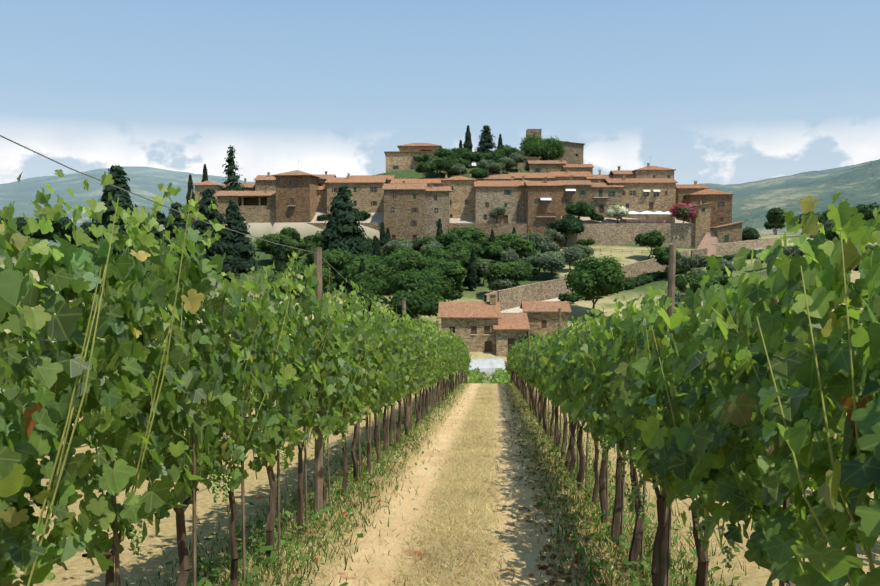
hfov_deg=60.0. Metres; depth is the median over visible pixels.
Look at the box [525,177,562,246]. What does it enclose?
brick house
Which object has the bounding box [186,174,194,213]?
cypress
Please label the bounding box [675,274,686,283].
shrub
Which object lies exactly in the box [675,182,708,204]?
house
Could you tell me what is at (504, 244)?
slope tree
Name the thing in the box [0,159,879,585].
terrain ground
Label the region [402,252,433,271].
slope tree
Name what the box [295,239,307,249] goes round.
slope tree
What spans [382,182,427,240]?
house
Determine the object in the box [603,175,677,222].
house
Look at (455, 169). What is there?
olive treetop
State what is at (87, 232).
tree
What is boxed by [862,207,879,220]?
tree
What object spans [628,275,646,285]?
road hedge
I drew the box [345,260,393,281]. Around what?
slope tree
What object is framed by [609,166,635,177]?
house
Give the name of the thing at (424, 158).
tree
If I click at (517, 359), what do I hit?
vine leaves
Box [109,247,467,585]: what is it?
vine posts
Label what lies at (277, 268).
cypress
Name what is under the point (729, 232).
shed
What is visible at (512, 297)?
road retaining wall
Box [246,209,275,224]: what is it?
stone wall
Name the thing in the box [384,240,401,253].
olive slope
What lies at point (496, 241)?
slope tree
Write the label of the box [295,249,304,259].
slope shrub
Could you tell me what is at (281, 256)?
cypress
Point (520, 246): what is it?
slope tree
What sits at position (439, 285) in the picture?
valley tree
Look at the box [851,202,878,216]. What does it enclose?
tree
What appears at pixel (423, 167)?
tree
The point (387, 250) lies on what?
olive slope
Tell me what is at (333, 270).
olive slope
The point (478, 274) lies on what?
slope tree
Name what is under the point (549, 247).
olive slope
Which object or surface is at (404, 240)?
olive slope
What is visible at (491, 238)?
cypress
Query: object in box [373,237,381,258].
cypress
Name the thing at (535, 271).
slope shrub
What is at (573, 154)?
house
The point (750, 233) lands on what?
bush
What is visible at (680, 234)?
front wall
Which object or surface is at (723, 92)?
sky
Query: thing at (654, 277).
road hedge
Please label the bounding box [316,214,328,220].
terrace plants
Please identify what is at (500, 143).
cypress top
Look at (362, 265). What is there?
cypress
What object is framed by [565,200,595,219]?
terrace tree
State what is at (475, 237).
slope tree
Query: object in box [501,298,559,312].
road lane
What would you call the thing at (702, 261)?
olive
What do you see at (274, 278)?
slope tree
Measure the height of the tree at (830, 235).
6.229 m
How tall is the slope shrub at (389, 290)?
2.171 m
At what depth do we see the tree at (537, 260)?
156.33 m
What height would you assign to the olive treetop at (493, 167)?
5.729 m
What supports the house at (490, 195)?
on the terrain ground at (756, 201)
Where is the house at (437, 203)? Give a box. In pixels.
[425,183,451,236]
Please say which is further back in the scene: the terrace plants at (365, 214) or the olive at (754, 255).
the terrace plants at (365, 214)
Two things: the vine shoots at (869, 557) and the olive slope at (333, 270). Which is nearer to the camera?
the vine shoots at (869, 557)
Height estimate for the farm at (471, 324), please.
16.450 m
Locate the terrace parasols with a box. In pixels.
[624,211,672,222]
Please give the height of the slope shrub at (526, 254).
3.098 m
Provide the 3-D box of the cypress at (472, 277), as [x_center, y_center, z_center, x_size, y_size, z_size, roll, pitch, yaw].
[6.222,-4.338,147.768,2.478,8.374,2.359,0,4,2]
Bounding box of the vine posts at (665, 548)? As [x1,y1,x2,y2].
[511,245,788,585]
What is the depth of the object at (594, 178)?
215.71 m
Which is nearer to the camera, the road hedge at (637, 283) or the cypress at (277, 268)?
the cypress at (277, 268)
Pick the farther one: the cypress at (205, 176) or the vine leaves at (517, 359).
the cypress at (205, 176)
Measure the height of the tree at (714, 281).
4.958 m
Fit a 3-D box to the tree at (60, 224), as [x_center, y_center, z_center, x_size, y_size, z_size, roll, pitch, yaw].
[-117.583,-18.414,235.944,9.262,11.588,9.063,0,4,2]
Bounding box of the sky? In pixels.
[0,0,879,184]
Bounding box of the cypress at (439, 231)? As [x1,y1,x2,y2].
[436,219,442,238]
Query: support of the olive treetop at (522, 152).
on the terrain ground at (756, 201)
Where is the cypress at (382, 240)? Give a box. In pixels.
[379,222,386,246]
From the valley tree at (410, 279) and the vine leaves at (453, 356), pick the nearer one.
the vine leaves at (453, 356)
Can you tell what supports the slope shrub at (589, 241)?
on the terrain ground at (756, 201)
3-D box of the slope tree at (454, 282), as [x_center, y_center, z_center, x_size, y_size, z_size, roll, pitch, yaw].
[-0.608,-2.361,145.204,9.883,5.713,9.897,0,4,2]
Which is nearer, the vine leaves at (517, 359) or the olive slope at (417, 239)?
the vine leaves at (517, 359)
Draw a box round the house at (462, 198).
[441,174,476,217]
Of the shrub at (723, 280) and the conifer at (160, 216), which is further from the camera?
the conifer at (160, 216)
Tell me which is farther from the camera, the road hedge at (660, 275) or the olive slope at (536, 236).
the olive slope at (536, 236)
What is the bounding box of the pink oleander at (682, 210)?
[668,202,698,222]
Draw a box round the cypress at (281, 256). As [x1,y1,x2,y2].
[276,239,285,266]
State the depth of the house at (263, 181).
222.17 m
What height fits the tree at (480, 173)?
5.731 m
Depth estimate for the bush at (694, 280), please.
131.47 m
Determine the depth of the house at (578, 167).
228.55 m
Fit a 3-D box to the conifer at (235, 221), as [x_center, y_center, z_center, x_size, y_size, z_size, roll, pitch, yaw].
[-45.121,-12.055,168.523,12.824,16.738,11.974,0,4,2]
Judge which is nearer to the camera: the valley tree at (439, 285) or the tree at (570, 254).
the valley tree at (439, 285)
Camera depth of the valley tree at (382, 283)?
131.73 m
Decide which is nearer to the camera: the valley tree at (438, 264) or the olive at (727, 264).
the valley tree at (438, 264)
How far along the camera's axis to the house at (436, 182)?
217.22 m
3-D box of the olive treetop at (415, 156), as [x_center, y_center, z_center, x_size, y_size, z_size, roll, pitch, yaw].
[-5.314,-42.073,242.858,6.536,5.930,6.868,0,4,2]
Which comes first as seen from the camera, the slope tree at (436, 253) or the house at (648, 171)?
the slope tree at (436, 253)
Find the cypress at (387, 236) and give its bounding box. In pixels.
[385,228,390,241]
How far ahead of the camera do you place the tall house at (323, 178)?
221.17 m
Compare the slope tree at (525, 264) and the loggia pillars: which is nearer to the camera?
the slope tree at (525, 264)
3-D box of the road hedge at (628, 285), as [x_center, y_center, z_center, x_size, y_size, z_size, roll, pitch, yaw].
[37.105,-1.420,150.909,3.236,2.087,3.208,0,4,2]
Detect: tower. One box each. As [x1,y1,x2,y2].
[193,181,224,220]
[526,129,541,139]
[691,200,712,247]
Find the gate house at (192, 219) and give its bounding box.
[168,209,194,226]
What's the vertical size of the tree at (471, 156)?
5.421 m
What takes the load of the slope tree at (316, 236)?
on the terrain ground at (756, 201)
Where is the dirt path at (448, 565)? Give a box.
[259,386,622,585]
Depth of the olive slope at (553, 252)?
161.11 m
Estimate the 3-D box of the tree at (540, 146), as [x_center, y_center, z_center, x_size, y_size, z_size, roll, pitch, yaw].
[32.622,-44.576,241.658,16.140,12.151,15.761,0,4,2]
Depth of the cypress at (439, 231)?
189.17 m
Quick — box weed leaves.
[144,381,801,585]
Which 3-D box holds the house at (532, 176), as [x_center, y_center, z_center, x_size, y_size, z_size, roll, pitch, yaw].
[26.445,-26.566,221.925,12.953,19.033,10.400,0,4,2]
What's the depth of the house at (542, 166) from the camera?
230.79 m
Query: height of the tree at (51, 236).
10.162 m
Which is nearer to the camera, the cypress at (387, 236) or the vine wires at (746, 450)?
the vine wires at (746, 450)
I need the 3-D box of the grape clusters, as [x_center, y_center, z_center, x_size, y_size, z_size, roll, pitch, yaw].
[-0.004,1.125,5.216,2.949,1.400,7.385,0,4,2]
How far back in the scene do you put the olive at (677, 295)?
116.87 m
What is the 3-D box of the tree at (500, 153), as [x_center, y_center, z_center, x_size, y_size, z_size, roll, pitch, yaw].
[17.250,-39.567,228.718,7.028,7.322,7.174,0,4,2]
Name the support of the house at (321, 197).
on the terrain ground at (756, 201)
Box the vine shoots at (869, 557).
[520,231,874,585]
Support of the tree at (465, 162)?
on the terrain ground at (756, 201)
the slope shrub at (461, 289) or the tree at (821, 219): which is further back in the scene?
the tree at (821, 219)
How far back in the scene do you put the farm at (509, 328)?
104.71 m
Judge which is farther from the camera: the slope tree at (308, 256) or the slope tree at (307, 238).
the slope tree at (307, 238)
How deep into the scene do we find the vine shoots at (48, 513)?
3.41 m
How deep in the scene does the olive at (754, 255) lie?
161.52 m
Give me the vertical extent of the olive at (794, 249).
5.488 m
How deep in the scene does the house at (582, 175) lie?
217.75 m
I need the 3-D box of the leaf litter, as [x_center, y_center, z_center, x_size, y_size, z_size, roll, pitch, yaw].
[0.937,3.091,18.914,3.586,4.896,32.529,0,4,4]
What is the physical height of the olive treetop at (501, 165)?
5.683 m
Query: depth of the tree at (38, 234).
231.84 m
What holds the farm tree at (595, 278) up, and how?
on the terrain ground at (756, 201)
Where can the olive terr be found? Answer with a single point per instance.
(497, 211)
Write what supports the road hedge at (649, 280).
on the terrain ground at (756, 201)
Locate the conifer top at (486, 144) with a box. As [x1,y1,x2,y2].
[474,125,496,153]
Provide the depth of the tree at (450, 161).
223.65 m
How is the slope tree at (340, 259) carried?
on the terrain ground at (756, 201)
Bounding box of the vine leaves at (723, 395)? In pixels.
[528,192,879,585]
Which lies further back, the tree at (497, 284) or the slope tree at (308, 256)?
the slope tree at (308, 256)
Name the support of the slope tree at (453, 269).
on the terrain ground at (756, 201)
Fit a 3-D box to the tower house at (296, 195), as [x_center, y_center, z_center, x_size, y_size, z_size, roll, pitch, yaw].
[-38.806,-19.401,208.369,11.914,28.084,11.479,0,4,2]
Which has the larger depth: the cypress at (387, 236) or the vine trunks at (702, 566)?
the cypress at (387, 236)
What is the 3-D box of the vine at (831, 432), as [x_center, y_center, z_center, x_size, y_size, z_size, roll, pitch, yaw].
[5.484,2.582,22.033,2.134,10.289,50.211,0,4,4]
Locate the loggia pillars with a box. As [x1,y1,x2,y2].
[241,197,260,205]
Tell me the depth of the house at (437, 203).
198.05 m
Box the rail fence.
[563,248,647,251]
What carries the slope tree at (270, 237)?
on the terrain ground at (756, 201)
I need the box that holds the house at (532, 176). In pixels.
[509,169,554,180]
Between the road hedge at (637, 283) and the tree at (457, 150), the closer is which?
the road hedge at (637, 283)
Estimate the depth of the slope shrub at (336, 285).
147.70 m
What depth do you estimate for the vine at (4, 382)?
11.88 m
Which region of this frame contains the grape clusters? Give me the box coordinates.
[127,402,734,567]
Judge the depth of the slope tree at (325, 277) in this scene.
138.23 m
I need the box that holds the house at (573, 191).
[557,175,592,216]
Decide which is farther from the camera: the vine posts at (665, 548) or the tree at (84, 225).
the tree at (84, 225)
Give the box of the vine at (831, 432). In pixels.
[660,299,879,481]
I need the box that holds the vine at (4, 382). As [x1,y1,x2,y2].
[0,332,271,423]
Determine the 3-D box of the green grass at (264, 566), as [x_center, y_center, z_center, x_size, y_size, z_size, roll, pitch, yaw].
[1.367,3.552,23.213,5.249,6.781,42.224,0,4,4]
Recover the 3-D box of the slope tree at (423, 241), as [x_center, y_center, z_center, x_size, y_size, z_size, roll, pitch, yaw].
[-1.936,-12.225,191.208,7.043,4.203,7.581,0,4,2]
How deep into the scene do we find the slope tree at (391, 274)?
143.19 m
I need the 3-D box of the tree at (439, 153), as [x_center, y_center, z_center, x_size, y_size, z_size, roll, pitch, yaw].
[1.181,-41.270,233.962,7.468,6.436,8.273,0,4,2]
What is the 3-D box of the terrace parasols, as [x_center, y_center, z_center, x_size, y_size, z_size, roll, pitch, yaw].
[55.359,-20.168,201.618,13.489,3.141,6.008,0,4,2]
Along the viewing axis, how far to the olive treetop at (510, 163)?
222.91 m
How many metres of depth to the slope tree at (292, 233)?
183.03 m
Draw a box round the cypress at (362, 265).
[359,258,364,276]
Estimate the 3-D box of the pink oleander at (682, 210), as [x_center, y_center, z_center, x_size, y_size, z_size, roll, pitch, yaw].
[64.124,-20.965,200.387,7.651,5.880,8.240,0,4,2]
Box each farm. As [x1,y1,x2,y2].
[438,293,500,352]
[493,313,529,356]
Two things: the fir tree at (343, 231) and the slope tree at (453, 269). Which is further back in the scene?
the fir tree at (343, 231)
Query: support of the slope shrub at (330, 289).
on the terrain ground at (756, 201)
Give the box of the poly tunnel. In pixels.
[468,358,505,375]
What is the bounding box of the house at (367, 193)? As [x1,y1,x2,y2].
[325,173,388,213]
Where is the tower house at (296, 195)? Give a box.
[271,170,320,222]
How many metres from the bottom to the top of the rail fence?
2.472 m
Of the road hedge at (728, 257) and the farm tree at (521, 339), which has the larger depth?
the road hedge at (728, 257)
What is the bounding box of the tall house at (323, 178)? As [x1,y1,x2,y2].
[312,171,335,185]
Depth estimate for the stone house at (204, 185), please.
215.53 m
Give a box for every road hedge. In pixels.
[558,292,576,302]
[570,293,583,300]
[623,281,634,289]
[625,277,639,286]
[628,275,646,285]
[637,272,657,280]
[644,275,652,283]
[650,271,663,278]
[658,270,667,278]
[676,268,686,273]
[723,255,734,260]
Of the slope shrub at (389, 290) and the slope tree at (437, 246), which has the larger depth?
the slope tree at (437, 246)
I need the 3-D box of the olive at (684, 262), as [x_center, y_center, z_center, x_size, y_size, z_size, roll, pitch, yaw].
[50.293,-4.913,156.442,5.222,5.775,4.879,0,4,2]
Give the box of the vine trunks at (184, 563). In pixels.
[82,370,466,585]
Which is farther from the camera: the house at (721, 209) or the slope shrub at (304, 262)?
the house at (721, 209)
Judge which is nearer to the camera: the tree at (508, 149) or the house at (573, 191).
the house at (573, 191)
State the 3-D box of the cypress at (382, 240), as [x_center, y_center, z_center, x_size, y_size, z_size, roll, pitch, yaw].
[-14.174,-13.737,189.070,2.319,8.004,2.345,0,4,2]
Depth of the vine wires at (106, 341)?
3.39 m
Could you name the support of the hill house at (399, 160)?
on the terrain ground at (756, 201)
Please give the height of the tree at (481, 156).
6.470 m
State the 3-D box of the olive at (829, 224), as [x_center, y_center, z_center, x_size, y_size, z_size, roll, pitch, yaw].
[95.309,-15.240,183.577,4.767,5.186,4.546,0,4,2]
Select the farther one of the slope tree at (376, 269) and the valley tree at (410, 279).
the slope tree at (376, 269)
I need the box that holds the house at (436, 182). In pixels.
[390,177,442,186]
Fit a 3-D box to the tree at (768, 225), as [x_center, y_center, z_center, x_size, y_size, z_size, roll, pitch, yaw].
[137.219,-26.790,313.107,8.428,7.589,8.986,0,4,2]
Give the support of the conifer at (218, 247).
on the terrain ground at (756, 201)
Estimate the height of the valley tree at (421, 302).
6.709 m
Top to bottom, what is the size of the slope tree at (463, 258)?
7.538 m
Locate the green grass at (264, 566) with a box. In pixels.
[92,381,759,585]
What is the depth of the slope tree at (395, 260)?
144.57 m
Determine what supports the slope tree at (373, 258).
on the terrain ground at (756, 201)
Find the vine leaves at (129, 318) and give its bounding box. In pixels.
[0,169,412,585]
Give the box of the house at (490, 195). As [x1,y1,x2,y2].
[474,176,518,223]
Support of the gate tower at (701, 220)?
on the terrain ground at (756, 201)
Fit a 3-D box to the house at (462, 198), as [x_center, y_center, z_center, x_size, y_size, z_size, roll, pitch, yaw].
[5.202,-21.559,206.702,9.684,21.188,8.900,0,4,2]
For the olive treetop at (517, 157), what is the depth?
228.54 m
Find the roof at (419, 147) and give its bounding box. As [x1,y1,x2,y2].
[397,143,441,150]
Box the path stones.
[329,393,595,567]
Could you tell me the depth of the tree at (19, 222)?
228.82 m
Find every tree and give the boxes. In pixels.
[6,217,32,250]
[20,217,50,238]
[44,226,76,243]
[49,216,75,247]
[80,219,90,230]
[83,222,98,240]
[256,232,298,252]
[267,270,295,294]
[268,240,295,255]
[280,226,300,240]
[280,262,309,275]
[291,266,334,289]
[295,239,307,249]
[303,234,312,242]
[306,244,325,260]
[307,185,381,275]
[311,230,325,242]
[312,249,356,280]
[337,270,351,287]
[340,255,376,278]
[344,252,381,267]
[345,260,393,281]
[348,280,388,312]
[351,271,388,295]
[380,248,418,274]
[384,262,403,287]
[385,287,450,318]
[386,269,431,295]
[392,245,414,253]
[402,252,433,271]
[414,161,436,177]
[417,153,431,162]
[417,266,462,289]
[418,237,439,245]
[419,272,452,296]
[423,245,453,261]
[424,245,444,253]
[430,158,449,177]
[431,259,463,269]
[433,148,453,157]
[437,232,462,247]
[440,261,467,278]
[441,156,455,177]
[445,240,483,256]
[447,225,484,238]
[449,251,481,279]
[451,148,469,154]
[454,158,470,167]
[458,151,476,162]
[461,231,488,244]
[467,270,483,278]
[471,168,489,177]
[474,152,489,164]
[478,238,489,257]
[479,235,506,249]
[482,260,529,282]
[483,244,503,262]
[489,149,505,171]
[495,233,520,241]
[498,241,510,250]
[500,144,517,156]
[507,238,535,260]
[510,335,531,348]
[511,259,532,286]
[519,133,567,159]
[548,213,584,246]
[563,254,626,316]
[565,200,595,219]
[634,230,666,259]
[650,245,681,278]
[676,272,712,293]
[708,276,720,287]
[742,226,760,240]
[764,220,785,233]
[765,207,784,234]
[766,217,785,234]
[794,211,824,227]
[821,210,828,222]
[825,226,843,241]
[848,244,878,272]
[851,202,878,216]
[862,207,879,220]
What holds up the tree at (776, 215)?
on the terrain ground at (756, 201)
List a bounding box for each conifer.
[83,165,169,319]
[147,211,166,244]
[157,202,188,280]
[185,188,241,280]
[219,201,262,271]
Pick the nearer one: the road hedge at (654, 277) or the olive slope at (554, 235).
the road hedge at (654, 277)
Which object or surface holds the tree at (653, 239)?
on the terrain ground at (756, 201)
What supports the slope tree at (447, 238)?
on the terrain ground at (756, 201)
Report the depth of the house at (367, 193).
206.64 m
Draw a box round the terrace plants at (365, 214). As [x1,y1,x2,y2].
[358,211,371,219]
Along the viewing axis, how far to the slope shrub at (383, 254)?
176.54 m
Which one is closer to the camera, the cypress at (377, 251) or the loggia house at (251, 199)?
the cypress at (377, 251)
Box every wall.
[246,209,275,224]
[304,222,380,230]
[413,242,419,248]
[449,223,527,236]
[483,248,707,310]
[562,223,694,247]
[706,239,775,254]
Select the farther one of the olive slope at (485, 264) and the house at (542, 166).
the house at (542, 166)
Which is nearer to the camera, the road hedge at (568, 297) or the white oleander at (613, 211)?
the road hedge at (568, 297)
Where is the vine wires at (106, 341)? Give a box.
[0,135,459,585]
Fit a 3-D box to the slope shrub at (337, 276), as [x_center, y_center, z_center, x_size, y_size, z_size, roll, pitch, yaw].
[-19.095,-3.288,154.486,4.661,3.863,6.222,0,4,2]
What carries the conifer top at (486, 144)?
on the terrain ground at (756, 201)
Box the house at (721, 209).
[684,188,733,226]
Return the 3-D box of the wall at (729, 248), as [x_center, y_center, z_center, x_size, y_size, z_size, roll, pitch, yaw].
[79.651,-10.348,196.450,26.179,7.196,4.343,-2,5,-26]
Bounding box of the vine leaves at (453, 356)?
[387,310,471,400]
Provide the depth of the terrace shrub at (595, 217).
199.08 m
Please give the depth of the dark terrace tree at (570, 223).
194.11 m
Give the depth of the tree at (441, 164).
222.56 m
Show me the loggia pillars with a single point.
(242, 203)
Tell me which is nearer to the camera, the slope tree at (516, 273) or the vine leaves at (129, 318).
the vine leaves at (129, 318)
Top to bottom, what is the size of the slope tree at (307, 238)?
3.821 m
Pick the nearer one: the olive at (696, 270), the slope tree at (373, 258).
the olive at (696, 270)
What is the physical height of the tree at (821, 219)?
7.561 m
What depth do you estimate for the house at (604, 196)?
203.89 m
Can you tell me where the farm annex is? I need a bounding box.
[520,301,571,336]
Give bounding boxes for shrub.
[294,260,309,264]
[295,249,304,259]
[323,284,334,292]
[331,282,339,289]
[335,271,341,282]
[368,307,393,320]
[381,249,386,258]
[386,287,395,293]
[442,290,462,301]
[451,283,464,292]
[463,276,481,283]
[524,249,541,257]
[531,268,539,279]
[577,238,594,245]
[590,212,603,223]
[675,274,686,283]
[719,273,733,286]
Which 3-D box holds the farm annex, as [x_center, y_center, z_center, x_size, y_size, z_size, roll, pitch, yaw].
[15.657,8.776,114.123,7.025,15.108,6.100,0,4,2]
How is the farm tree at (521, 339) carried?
on the terrain ground at (756, 201)
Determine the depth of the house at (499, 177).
216.80 m
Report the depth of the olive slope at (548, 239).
185.88 m
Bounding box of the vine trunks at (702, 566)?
[510,369,794,585]
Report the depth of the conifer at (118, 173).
108.83 m
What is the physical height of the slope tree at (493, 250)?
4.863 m
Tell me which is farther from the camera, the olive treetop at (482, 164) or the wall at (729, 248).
the olive treetop at (482, 164)
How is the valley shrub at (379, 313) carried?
on the terrain ground at (756, 201)
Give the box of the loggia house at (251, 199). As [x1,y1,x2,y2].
[214,187,275,225]
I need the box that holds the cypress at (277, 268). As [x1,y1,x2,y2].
[273,260,280,290]
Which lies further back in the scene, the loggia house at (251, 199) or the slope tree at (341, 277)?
the loggia house at (251, 199)
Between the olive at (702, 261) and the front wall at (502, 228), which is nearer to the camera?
the olive at (702, 261)
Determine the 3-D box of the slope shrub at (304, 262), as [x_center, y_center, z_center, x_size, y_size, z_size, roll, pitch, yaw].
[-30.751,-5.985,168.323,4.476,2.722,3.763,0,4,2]
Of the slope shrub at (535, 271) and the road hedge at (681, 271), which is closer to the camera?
the slope shrub at (535, 271)
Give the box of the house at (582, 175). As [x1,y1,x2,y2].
[549,169,592,180]
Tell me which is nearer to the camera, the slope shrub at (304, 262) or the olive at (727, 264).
the olive at (727, 264)
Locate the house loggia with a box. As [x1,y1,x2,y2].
[222,178,254,190]
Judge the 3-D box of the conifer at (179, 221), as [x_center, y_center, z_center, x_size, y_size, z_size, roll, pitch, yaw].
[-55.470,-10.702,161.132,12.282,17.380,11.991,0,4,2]
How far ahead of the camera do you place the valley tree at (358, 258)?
145.50 m
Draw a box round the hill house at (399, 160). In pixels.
[384,151,434,171]
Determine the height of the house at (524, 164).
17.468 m
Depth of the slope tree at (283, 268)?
146.75 m
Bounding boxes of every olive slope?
[330,265,341,278]
[382,242,412,254]
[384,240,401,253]
[395,237,413,248]
[415,236,430,242]
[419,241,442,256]
[478,260,490,285]
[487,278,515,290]
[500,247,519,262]
[520,231,546,245]
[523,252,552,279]
[526,232,550,242]
[538,241,560,252]
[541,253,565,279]
[542,228,564,241]
[544,251,565,274]
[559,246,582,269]
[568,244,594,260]
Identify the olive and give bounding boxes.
[662,289,702,315]
[676,255,699,276]
[687,267,707,276]
[688,253,708,268]
[705,258,735,274]
[753,251,763,269]
[783,244,803,258]
[825,221,833,227]
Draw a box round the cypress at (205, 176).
[201,164,207,181]
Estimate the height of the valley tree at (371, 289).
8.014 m
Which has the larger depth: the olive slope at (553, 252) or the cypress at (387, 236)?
the cypress at (387, 236)
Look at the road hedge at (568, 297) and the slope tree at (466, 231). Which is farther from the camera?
the slope tree at (466, 231)
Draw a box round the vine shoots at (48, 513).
[22,190,442,585]
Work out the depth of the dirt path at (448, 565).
7.37 m
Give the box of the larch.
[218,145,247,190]
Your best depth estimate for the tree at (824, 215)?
252.55 m
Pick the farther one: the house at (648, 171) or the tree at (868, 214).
the house at (648, 171)
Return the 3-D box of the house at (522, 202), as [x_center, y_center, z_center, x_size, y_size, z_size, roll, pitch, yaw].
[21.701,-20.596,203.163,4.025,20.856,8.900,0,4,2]
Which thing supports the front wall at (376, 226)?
on the terrain ground at (756, 201)
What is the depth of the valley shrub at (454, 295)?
134.89 m
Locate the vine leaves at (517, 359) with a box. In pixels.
[505,329,557,400]
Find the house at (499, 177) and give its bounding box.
[470,170,513,180]
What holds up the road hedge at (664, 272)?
on the terrain ground at (756, 201)
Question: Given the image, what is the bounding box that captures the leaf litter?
[219,387,650,585]
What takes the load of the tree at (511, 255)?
on the terrain ground at (756, 201)
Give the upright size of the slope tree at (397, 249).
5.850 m
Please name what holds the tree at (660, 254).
on the terrain ground at (756, 201)
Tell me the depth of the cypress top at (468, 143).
245.79 m
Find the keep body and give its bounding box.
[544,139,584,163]
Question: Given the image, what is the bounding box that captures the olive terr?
[488,206,505,222]
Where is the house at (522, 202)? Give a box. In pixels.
[514,176,528,221]
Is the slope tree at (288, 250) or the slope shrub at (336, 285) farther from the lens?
the slope tree at (288, 250)
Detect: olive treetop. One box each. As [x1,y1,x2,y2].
[413,153,429,161]
[450,163,466,175]
[476,158,494,169]
[485,162,498,173]
[495,162,504,173]
[502,156,516,173]
[508,151,525,170]
[512,147,526,155]
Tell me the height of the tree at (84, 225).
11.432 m
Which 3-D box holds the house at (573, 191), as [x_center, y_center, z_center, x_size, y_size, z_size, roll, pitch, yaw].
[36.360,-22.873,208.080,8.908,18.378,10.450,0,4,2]
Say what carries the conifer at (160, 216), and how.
on the terrain ground at (756, 201)
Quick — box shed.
[710,222,742,242]
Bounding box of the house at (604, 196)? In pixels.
[591,179,623,218]
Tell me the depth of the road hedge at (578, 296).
136.82 m
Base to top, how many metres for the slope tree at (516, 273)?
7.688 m
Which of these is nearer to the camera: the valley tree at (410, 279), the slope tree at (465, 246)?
the valley tree at (410, 279)
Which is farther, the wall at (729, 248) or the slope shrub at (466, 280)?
the wall at (729, 248)
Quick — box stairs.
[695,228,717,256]
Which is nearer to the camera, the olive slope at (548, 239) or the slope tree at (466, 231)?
the olive slope at (548, 239)
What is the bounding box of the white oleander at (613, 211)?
[606,205,629,222]
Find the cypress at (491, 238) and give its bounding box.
[489,230,494,258]
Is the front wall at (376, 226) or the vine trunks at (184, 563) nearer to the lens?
the vine trunks at (184, 563)
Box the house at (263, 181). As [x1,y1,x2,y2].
[254,172,275,190]
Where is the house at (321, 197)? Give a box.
[316,183,326,210]
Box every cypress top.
[463,125,472,163]
[497,134,502,147]
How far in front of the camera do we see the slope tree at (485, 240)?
180.72 m
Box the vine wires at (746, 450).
[585,340,872,585]
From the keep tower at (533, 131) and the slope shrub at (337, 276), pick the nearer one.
the slope shrub at (337, 276)
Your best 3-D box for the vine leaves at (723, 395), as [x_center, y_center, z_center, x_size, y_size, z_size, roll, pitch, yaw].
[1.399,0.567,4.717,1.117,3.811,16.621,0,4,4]
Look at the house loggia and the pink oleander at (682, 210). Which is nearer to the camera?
the pink oleander at (682, 210)
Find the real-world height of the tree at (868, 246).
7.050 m
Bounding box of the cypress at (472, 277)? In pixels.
[467,250,477,290]

